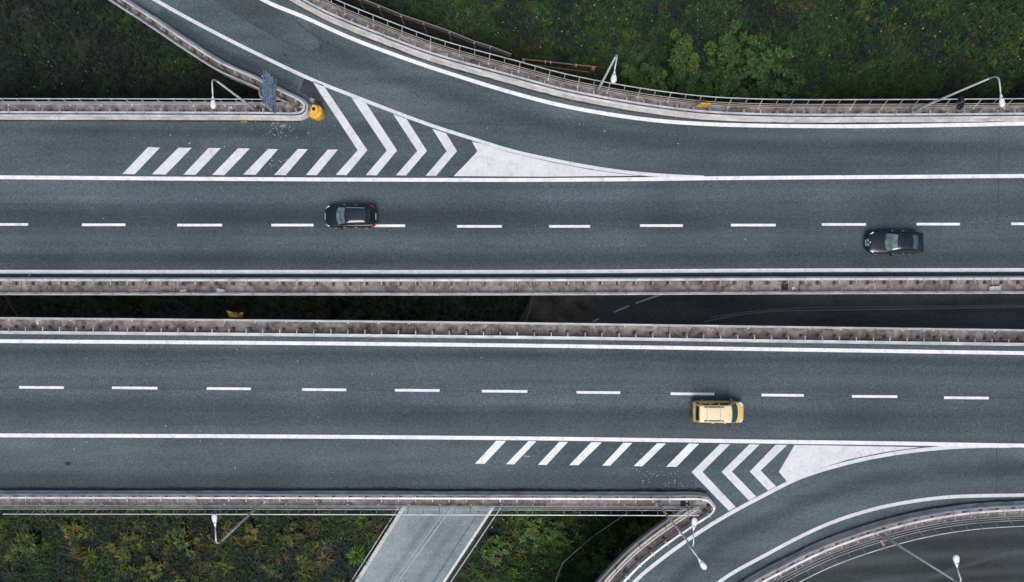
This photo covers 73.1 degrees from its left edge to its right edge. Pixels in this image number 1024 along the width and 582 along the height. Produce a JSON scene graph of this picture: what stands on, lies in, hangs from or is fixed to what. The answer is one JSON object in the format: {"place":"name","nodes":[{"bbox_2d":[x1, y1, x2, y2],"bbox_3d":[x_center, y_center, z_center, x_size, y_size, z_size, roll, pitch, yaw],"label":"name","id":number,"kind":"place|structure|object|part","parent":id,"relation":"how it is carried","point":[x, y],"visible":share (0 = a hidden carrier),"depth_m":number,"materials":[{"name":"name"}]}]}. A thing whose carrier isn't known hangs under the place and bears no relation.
{"place":"outdoors","nodes":[
{"label":"outdoors","id":0,"kind":"place"},
{"bbox_2d":[23,508,131,526],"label":"dry grass","id":1,"kind":"structure","parent":0,"point":[71,518],"depth_m":61.79,"materials":[{"name":"brown plant"}]},
{"bbox_2d":[0,103,294,115],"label":"verge","id":2,"kind":"structure","parent":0,"point":[113,106],"depth_m":53.86,"materials":[{"name":"concrete"}]},
{"bbox_2d":[0,98,284,106],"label":"railing","id":3,"kind":"object","parent":2,"relation":"on","point":[224,104],"visible":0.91,"depth_m":53.36,"materials":[{"name":"metal"}]},
{"bbox_2d":[210,79,259,111],"bbox_3d":[-19.748,-13.097,49.687,0.399,8.350,2.175,-3,90,0],"label":"street lamp","id":4,"kind":"object","parent":2,"relation":"on","point":[213,104],"visible":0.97,"depth_m":47.56,"materials":[{"name":"metal"}]},
{"bbox_2d":[113,0,299,106],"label":"verge","id":5,"kind":"structure","parent":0,"point":[246,78],"depth_m":53.85,"materials":[{"name":"concrete"}]},
{"bbox_2d":[0,0,308,117],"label":"guardrail","id":6,"kind":"object","parent":5,"relation":"on","point":[180,36],"visible":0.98,"depth_m":53.30,"materials":[{"name":"metal"}]},
{"bbox_2d":[109,0,288,102],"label":"railing","id":7,"kind":"object","parent":5,"relation":"on","point":[162,34],"visible":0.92,"depth_m":53.15,"materials":[{"name":"metal"}]},
{"bbox_2d":[261,70,279,113],"bbox_3d":[-18.070,-14.824,51.920,0.128,3.900,2.660,2,90,0],"label":"direction sign","id":8,"kind":"object","parent":5,"relation":"on","point":[268,96],"visible":1,"depth_m":51.34,"materials":[{"name":"metal"}]},
{"bbox_2d":[0,496,695,507],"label":"verge","id":9,"kind":"structure","parent":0,"point":[412,503],"depth_m":53.86,"materials":[{"name":"concrete"}]},
{"bbox_2d":[212,499,265,543],"bbox_3d":[-19.394,15.577,49.388,0.411,8.951,2.158,0,90,0],"label":"street lamp","id":10,"kind":"object","parent":9,"relation":"on","point":[214,518],"visible":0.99,"depth_m":47.59,"materials":[{"name":"metal"}]},
{"bbox_2d":[0,503,698,515],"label":"railing","id":11,"kind":"object","parent":9,"relation":"on","point":[439,506],"visible":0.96,"depth_m":53.38,"materials":[{"name":"metal"}]},
{"bbox_2d":[0,493,715,581],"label":"guardrail","id":12,"kind":"object","parent":9,"relation":"on","point":[633,570],"visible":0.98,"depth_m":53.30,"materials":[{"name":"metal"}]},
{"bbox_2d":[656,502,706,569],"bbox_3d":[11.815,16.560,49.407,1.203,8.917,3.453,-12,90,0],"label":"street lamp","id":13,"kind":"object","parent":9,"relation":"on","point":[703,565],"visible":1,"depth_m":45.22,"materials":[{"name":"metal"}]},
{"bbox_2d":[680,501,688,507],"bbox_3d":[13.460,16.626,53.828,0.680,0.024,0.560,0,90,0],"label":"drain pit","id":14,"kind":"object","parent":9,"relation":"on","point":[683,503],"visible":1,"depth_m":53.82,"materials":[{"name":"black metal"}]},
{"bbox_2d":[0,334,1023,446],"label":"carriageway","id":15,"kind":"structure","parent":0,"point":[122,386],"depth_m":54.00,"materials":[{"name":"grey asphalt"}]},
{"bbox_2d":[692,398,743,426],"bbox_3d":[15.899,9.315,53.015,3.961,1.951,2.160,1,90,0],"label":"car","id":16,"kind":"object","parent":15,"relation":"on","point":[730,411],"visible":1,"depth_m":52.34,"materials":[{"name":"yellow paint"}]},
{"bbox_3d":[14.109,9.296,52.551,0.141,0.411,1.135,1,90,0],"label":"rear window","id":17,"kind":"part","parent":16,"relation":"part of","materials":[{"name":"black glass"}]},
{"bbox_2d":[0,174,1023,276],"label":"carriageway","id":18,"kind":"structure","parent":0,"point":[698,226],"depth_m":54.00,"materials":[{"name":"grey asphalt"}]},
{"bbox_2d":[325,202,375,229],"bbox_3d":[-12.470,-5.770,53.250,3.966,1.480,2.140,0,90,0],"label":"car","id":19,"kind":"object","parent":18,"relation":"on","point":[341,216],"visible":1,"depth_m":52.88,"materials":[{"name":"black paint"}]},
{"bbox_3d":[-10.883,-5.770,52.805,0.398,0.401,1.150,0,90,0],"label":"rear window","id":20,"kind":"part","parent":19,"relation":"part of","materials":[{"name":"black glass"}]},
{"bbox_2d":[35,117,741,486],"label":"stone crumbs","id":21,"kind":"object","parent":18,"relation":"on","point":[481,357],"visible":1,"depth_m":53.98,"materials":[{"name":"stone"}]},
{"bbox_2d":[865,228,923,255],"bbox_3d":[29.550,-3.750,53.300,4.315,1.380,2.136,0,90,0],"label":"car","id":22,"kind":"object","parent":18,"relation":"on","point":[890,242],"visible":1,"depth_m":53.03,"materials":[{"name":"black paint"}]},
{"bbox_3d":[30.831,-3.750,52.822,0.599,0.270,1.099,0,90,0],"label":"rear window","id":23,"kind":"part","parent":22,"relation":"part of","materials":[{"name":"blue glass"}]},
{"bbox_2d":[0,0,1023,177],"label":"slip road","id":24,"kind":"structure","parent":0,"point":[401,114],"depth_m":54.00,"materials":[{"name":"grey asphalt"}]},
{"bbox_2d":[0,0,311,120],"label":"kerb","id":25,"kind":"structure","parent":24,"relation":"on","point":[306,116],"depth_m":53.85,"materials":[{"name":"concrete"}]},
{"bbox_2d":[309,105,324,120],"bbox_3d":[-15.122,-13.835,53.508,0.967,0.983,1.078,14,90,0],"label":"crash cushion","id":26,"kind":"object","parent":24,"relation":"on","point":[317,113],"visible":1,"depth_m":53.24,"materials":[{"name":"yellow plastic"}]},
{"bbox_2d":[289,0,1023,122],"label":"kerb","id":27,"kind":"structure","parent":24,"relation":"on","point":[634,108],"depth_m":53.85,"materials":[{"name":"concrete"}]},
{"bbox_2d":[0,437,1023,581],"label":"slip road","id":28,"kind":"structure","parent":0,"point":[774,503],"depth_m":54.00,"materials":[{"name":"grey asphalt"}]},
{"bbox_2d":[0,490,713,581],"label":"kerb","id":29,"kind":"structure","parent":28,"relation":"on","point":[335,492],"depth_m":53.85,"materials":[{"name":"concrete"}]},
{"bbox_2d":[0,274,1022,580],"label":"kerb weeds","id":30,"kind":"object","parent":28,"relation":"on","point":[500,490],"visible":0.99,"depth_m":53.96,"materials":[{"name":"green plant"}]},
{"bbox_2d":[742,500,1023,581],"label":"kerb","id":31,"kind":"structure","parent":28,"relation":"on","point":[822,542],"depth_m":53.85,"materials":[{"name":"concrete"}]},
{"bbox_2d":[0,0,1023,581],"bbox_3d":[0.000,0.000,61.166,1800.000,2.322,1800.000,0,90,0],"label":"ground","id":32,"kind":"structure","parent":0,"point":[222,90],"depth_m":62.12,"materials":[{"name":"green plant"}]},
{"bbox_2d":[5,295,18,315],"bbox_3d":[-44.211,1.312,61.049,0.163,1.205,1.925,-10,90,0],"label":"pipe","id":33,"kind":"object","parent":32,"relation":"on","point":[13,309],"visible":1,"depth_m":60.98,"materials":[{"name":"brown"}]},
{"bbox_2d":[11,526,39,557],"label":"shrub","id":34,"kind":"object","parent":32,"relation":"on","point":[31,548],"visible":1,"depth_m":61.27,"materials":[{"name":"green plant"}]},
{"bbox_2d":[58,515,91,548],"bbox_3d":[-38.886,21.540,61.636,2.734,1.443,2.752,-20,90,0],"label":"shrub","id":35,"kind":"object","parent":32,"relation":"on","point":[75,526],"visible":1,"depth_m":61.49,"materials":[{"name":"green plant"}]},
{"bbox_2d":[69,543,85,561],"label":"tussock","id":36,"kind":"object","parent":32,"relation":"on","point":[74,553],"visible":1,"depth_m":61.42,"materials":[{"name":"brown plant"}]},
{"bbox_2d":[107,532,139,560],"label":"shrub","id":37,"kind":"object","parent":32,"relation":"on","point":[112,549],"visible":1,"depth_m":61.52,"materials":[{"name":"green plant"}]},
{"bbox_2d":[0,0,279,102],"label":"grass","id":38,"kind":"structure","parent":32,"relation":"on","point":[80,72],"depth_m":61.98,"materials":[{"name":"green plant"}]},
{"bbox_2d":[141,551,166,581],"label":"shrub","id":39,"kind":"object","parent":32,"relation":"on","point":[151,565],"visible":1,"depth_m":61.42,"materials":[{"name":"green plant"}]},
{"bbox_2d":[173,527,203,556],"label":"shrub","id":40,"kind":"object","parent":32,"relation":"on","point":[180,542],"visible":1,"depth_m":61.26,"materials":[{"name":"green plant"}]},
{"bbox_2d":[0,506,400,581],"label":"undergrowth","id":41,"kind":"object","parent":32,"relation":"on","point":[176,563],"visible":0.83,"depth_m":61.59,"materials":[{"name":"green plant"}]},
{"bbox_2d":[241,522,267,545],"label":"shrub","id":42,"kind":"object","parent":32,"relation":"on","point":[249,528],"visible":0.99,"depth_m":61.47,"materials":[{"name":"green plant"}]},
{"bbox_2d":[0,284,531,321],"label":"grass","id":43,"kind":"structure","parent":32,"relation":"on","point":[456,301],"depth_m":61.96,"materials":[{"name":"green plant"}]},
{"bbox_2d":[261,554,282,578],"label":"shrub","id":44,"kind":"object","parent":32,"relation":"on","point":[270,567],"visible":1,"depth_m":61.46,"materials":[{"name":"green plant"}]},
{"bbox_2d":[276,520,303,548],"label":"shrub","id":45,"kind":"object","parent":32,"relation":"on","point":[290,535],"visible":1,"depth_m":61.25,"materials":[{"name":"green plant"}]},
{"bbox_2d":[316,550,334,569],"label":"yucca","id":46,"kind":"object","parent":32,"relation":"on","point":[321,561],"visible":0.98,"depth_m":61.36,"materials":[{"name":"brown plant"}]},
{"bbox_2d":[321,537,334,551],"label":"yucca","id":47,"kind":"object","parent":32,"relation":"on","point":[327,547],"visible":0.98,"depth_m":61.45,"materials":[{"name":"grey plant"}]},
{"bbox_2d":[344,544,365,566],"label":"yucca","id":48,"kind":"object","parent":32,"relation":"on","point":[354,558],"visible":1,"depth_m":61.30,"materials":[{"name":"green plant"}]},
{"bbox_2d":[355,511,373,528],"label":"yucca","id":49,"kind":"object","parent":32,"relation":"on","point":[360,518],"visible":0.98,"depth_m":61.41,"materials":[{"name":"green plant"}]},
{"bbox_2d":[364,530,376,542],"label":"yucca","id":50,"kind":"object","parent":32,"relation":"on","point":[370,538],"visible":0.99,"depth_m":61.49,"materials":[{"name":"green plant"}]},
{"bbox_2d":[350,508,397,581],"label":"roadside rail","id":51,"kind":"object","parent":32,"relation":"on","point":[372,547],"visible":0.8,"depth_m":61.58,"materials":[{"name":"grey"}]},
{"bbox_2d":[344,0,511,63],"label":"guardrail","id":52,"kind":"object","parent":32,"relation":"on","point":[417,24],"depth_m":60.62,"materials":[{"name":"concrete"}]},
{"bbox_2d":[450,507,500,581],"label":"roadside rail","id":53,"kind":"object","parent":32,"relation":"on","point":[475,544],"visible":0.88,"depth_m":61.52,"materials":[{"name":"grey"}]},
{"bbox_2d":[479,535,512,567],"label":"shrub","id":54,"kind":"object","parent":32,"relation":"on","point":[494,548],"visible":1,"depth_m":61.48,"materials":[{"name":"green plant"}]},
{"bbox_2d":[16,0,1020,570],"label":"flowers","id":55,"kind":"object","parent":32,"relation":"on","point":[602,42],"visible":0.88,"depth_m":60.01,"materials":[{"name":"yellow plant"}]},
{"bbox_2d":[518,517,544,549],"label":"shrub","id":56,"kind":"object","parent":32,"relation":"on","point":[532,531],"visible":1,"depth_m":61.50,"materials":[{"name":"green plant"}]},
{"bbox_2d":[541,520,571,546],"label":"shrub","id":57,"kind":"object","parent":32,"relation":"on","point":[554,530],"visible":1,"depth_m":61.45,"materials":[{"name":"green plant"}]},
{"bbox_2d":[522,58,596,71],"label":"barrier beam","id":58,"kind":"structure","parent":32,"relation":"on","point":[576,65],"depth_m":59.56,"materials":[{"name":"metal"}]},
{"bbox_2d":[456,507,675,581],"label":"grass","id":59,"kind":"structure","parent":32,"relation":"on","point":[580,556],"depth_m":61.94,"materials":[{"name":"green plant"}]},
{"bbox_2d":[555,509,631,581],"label":"cable","id":60,"kind":"object","parent":59,"relation":"on","point":[585,542],"visible":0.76,"depth_m":61.68,"materials":[{"name":"grey plastic"}]},
{"bbox_2d":[582,544,611,573],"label":"shrub","id":61,"kind":"object","parent":32,"relation":"on","point":[598,560],"visible":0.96,"depth_m":61.55,"materials":[{"name":"green plant"}]},
{"bbox_2d":[624,517,651,535],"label":"shrub","id":62,"kind":"object","parent":32,"relation":"on","point":[638,527],"visible":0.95,"depth_m":61.44,"materials":[{"name":"green plant"}]},
{"bbox_2d":[620,52,668,95],"bbox_3d":[11.614,-19.083,60.456,3.686,2.215,3.888,-32,90,0],"label":"shrub","id":63,"kind":"object","parent":32,"relation":"on","point":[656,73],"visible":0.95,"depth_m":60.41,"materials":[{"name":"green plant"}]},
{"bbox_2d":[636,75,667,97],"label":"shrub","id":64,"kind":"object","parent":32,"relation":"on","point":[661,85],"visible":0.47,"depth_m":60.69,"materials":[{"name":"green plant"}]},
{"bbox_2d":[668,27,717,79],"bbox_3d":[15.027,-20.169,59.208,4.372,2.501,4.340,24,90,0],"label":"shrub","id":65,"kind":"object","parent":32,"relation":"on","point":[684,57],"visible":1,"depth_m":59.05,"materials":[{"name":"green plant"}]},
{"bbox_2d":[665,68,721,102],"bbox_3d":[16.010,-18.581,60.685,4.398,1.784,4.152,-44,90,0],"label":"shrub","id":66,"kind":"object","parent":32,"relation":"on","point":[686,83],"visible":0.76,"depth_m":60.61,"materials":[{"name":"green plant"}]},
{"bbox_2d":[705,18,759,78],"bbox_3d":[19.579,-20.731,59.676,4.316,1.334,4.680,28,90,0],"label":"shrub","id":67,"kind":"object","parent":32,"relation":"on","point":[730,48],"visible":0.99,"depth_m":59.46,"materials":[{"name":"green plant"}]},
{"bbox_2d":[708,61,759,103],"bbox_3d":[19.494,-18.127,60.777,5.118,1.935,3.380,19,90,0],"label":"shrub","id":68,"kind":"object","parent":32,"relation":"on","point":[730,82],"visible":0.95,"depth_m":60.60,"materials":[{"name":"green plant"}]},
{"bbox_2d":[742,34,792,77],"bbox_3d":[21.674,-19.942,59.146,4.148,2.748,3.406,19,90,0],"label":"shrub","id":69,"kind":"object","parent":32,"relation":"on","point":[762,62],"visible":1,"depth_m":59.07,"materials":[{"name":"green plant"}]},
{"bbox_2d":[753,62,804,104],"bbox_3d":[23.216,-18.097,60.774,3.973,1.907,4.297,40,90,0],"label":"shrub","id":70,"kind":"object","parent":32,"relation":"on","point":[767,87],"visible":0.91,"depth_m":60.65,"materials":[{"name":"green plant"}]},
{"bbox_2d":[0,317,1023,341],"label":"verge","id":71,"kind":"structure","parent":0,"point":[506,329],"depth_m":53.86,"materials":[{"name":"concrete"}]},
{"bbox_2d":[227,310,243,318],"bbox_3d":[-21.863,1.905,54.349,1.329,0.497,0.599,8,90,0],"label":"orange netting","id":72,"kind":"object","parent":71,"relation":"on","point":[234,315],"visible":1,"depth_m":54.32,"materials":[{"name":"orange plastic"}]},
{"bbox_2d":[1,8,1021,581],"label":"verge grit","id":73,"kind":"object","parent":71,"relation":"on","point":[467,290],"visible":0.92,"depth_m":53.82,"materials":[{"name":"grey gravel"}]},
{"bbox_2d":[0,325,1023,345],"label":"guardrail","id":74,"kind":"object","parent":71,"relation":"on","point":[483,336],"visible":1,"depth_m":53.30,"materials":[{"name":"metal"}]},
{"bbox_2d":[0,317,1023,331],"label":"railing","id":75,"kind":"object","parent":71,"relation":"on","point":[501,323],"visible":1,"depth_m":53.36,"materials":[{"name":"metal"}]},
{"bbox_2d":[0,280,1023,293],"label":"verge","id":76,"kind":"structure","parent":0,"point":[522,287],"depth_m":53.86,"materials":[{"name":"concrete"}]},
{"bbox_2d":[0,276,1023,285],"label":"guardrail","id":77,"kind":"object","parent":76,"relation":"on","point":[500,279],"visible":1,"depth_m":53.30,"materials":[{"name":"metal"}]},
{"bbox_2d":[0,290,1023,294],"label":"railing","id":78,"kind":"object","parent":76,"relation":"on","point":[717,292],"visible":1,"depth_m":53.36,"materials":[{"name":"metal"}]},
{"bbox_2d":[781,284,787,289],"bbox_3d":[21.242,-0.324,53.838,0.500,0.032,0.500,0,90,0],"label":"manhole cover","id":79,"kind":"object","parent":76,"relation":"on","point":[784,287],"visible":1,"depth_m":53.82,"materials":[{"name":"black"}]},
{"bbox_2d":[989,285,1001,290],"bbox_3d":[37.586,-0.199,53.788,0.968,0.229,0.452,-6,90,0],"label":"plastic bag","id":80,"kind":"object","parent":76,"relation":"on","point":[994,288],"visible":1,"depth_m":53.71,"materials":[{"name":"plastic"}]},
{"bbox_2d":[595,503,700,581],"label":"verge","id":81,"kind":"structure","parent":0,"point":[628,566],"depth_m":53.85,"materials":[{"name":"concrete"}]},
{"bbox_2d":[604,507,695,581],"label":"railing","id":82,"kind":"object","parent":81,"relation":"on","point":[636,549],"visible":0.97,"depth_m":53.37,"materials":[{"name":"metal"}]},
{"bbox_2d":[690,505,701,516],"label":"concrete slab","id":83,"kind":"structure","parent":81,"relation":"on","point":[698,511],"depth_m":53.74,"materials":[{"name":"grey concrete"}]},
{"bbox_2d":[301,0,1023,116],"bbox_3d":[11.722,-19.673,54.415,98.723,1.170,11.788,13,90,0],"label":"verge","id":84,"kind":"structure","parent":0,"point":[687,105],"depth_m":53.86,"materials":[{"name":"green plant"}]},
{"bbox_2d":[594,54,617,94],"bbox_3d":[6.625,-14.514,49.235,0.524,9.257,2.132,0,90,0],"label":"street lamp","id":85,"kind":"object","parent":84,"relation":"on","point":[613,78],"visible":0.98,"depth_m":46.41,"materials":[{"name":"metal"}]},
{"bbox_2d":[296,0,1023,118],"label":"guardrail","id":86,"kind":"object","parent":84,"relation":"on","point":[368,28],"visible":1,"depth_m":53.30,"materials":[{"name":"metal"}]},
{"bbox_2d":[317,0,1023,109],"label":"railing","id":87,"kind":"object","parent":84,"relation":"on","point":[638,94],"visible":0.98,"depth_m":53.37,"materials":[{"name":"metal"}]},
{"bbox_2d":[696,103,710,108],"bbox_3d":[14.565,-14.189,52.995,0.880,1.750,0.094,0,90,0],"label":"warning sign","id":88,"kind":"object","parent":84,"relation":"on","point":[702,105],"visible":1,"depth_m":52.69,"materials":[{"name":"metal"}]},
{"bbox_2d":[947,96,964,112],"bbox_3d":[33.908,-14.216,52.847,0.100,2.054,1.000,0,90,0],"label":"road sign","id":89,"kind":"object","parent":84,"relation":"on","point":[960,103],"visible":0.96,"depth_m":52.29,"materials":[{"name":"metal"}]},
{"bbox_2d":[908,76,1004,111],"bbox_3d":[31.513,-13.056,49.236,0.722,9.260,2.364,-21,90,0],"label":"street lamp","id":90,"kind":"object","parent":84,"relation":"on","point":[1001,101],"visible":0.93,"depth_m":47.48,"materials":[{"name":"metal"}]},
{"bbox_2d":[355,294,1023,581],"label":"underpass road","id":91,"kind":"structure","parent":0,"point":[423,548],"depth_m":61.92,"materials":[{"name":"grey asphalt"}]},
{"bbox_2d":[680,497,710,515],"bbox_3d":[14.257,17.176,54.385,2.624,1.030,2.534,0,90,0],"label":"nose infill","id":92,"kind":"object","parent":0,"point":[702,506],"visible":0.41,"depth_m":53.87,"materials":[{"name":"concrete"}]},
{"bbox_2d":[751,507,1023,581],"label":"verge","id":93,"kind":"structure","parent":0,"point":[982,515],"depth_m":53.86,"materials":[{"name":"concrete"}]},
{"bbox_2d":[876,535,885,549],"bbox_3d":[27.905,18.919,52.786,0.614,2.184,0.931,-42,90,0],"label":"street lamp","id":94,"kind":"object","parent":93,"relation":"on","point":[882,542],"visible":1,"depth_m":51.92,"materials":[{"name":"grey metal"}]},
{"bbox_2d":[750,504,1023,581],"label":"guardrail","id":95,"kind":"object","parent":93,"relation":"on","point":[884,529],"visible":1,"depth_m":53.30,"materials":[{"name":"metal"}]},
{"bbox_2d":[773,514,1023,581],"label":"railing","id":96,"kind":"object","parent":93,"relation":"on","point":[886,533],"visible":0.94,"depth_m":53.37,"materials":[{"name":"metal"}]},
{"bbox_2d":[877,530,961,581],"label":"street lamp","id":97,"kind":"object","parent":93,"relation":"on","point":[956,558],"visible":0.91,"depth_m":47.84,"materials":[{"name":"metal"}]},
{"bbox_2d":[775,517,1023,581],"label":"yard pavement","id":98,"kind":"structure","parent":0,"point":[992,555],"depth_m":61.91,"materials":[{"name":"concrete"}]},
{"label":"lower deck","id":99,"kind":"structure","parent":0,"visible":0},
{"bbox_2d":[0,330,1023,342],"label":"kerb","id":100,"kind":"structure","parent":99,"relation":"on","point":[513,335],"depth_m":53.85,"materials":[{"name":"concrete"}]},
{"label":"nose infill","id":101,"kind":"structure","parent":0,"visible":0},
{"bbox_2d":[290,105,300,115],"bbox_3d":[-16.832,-14.029,53.802,0.933,0.165,0.683,-17,90,0],"label":"stone","id":102,"kind":"object","parent":101,"relation":"on","point":[294,108],"visible":0.69,"depth_m":53.74,"materials":[{"name":"stone"}]}
]}

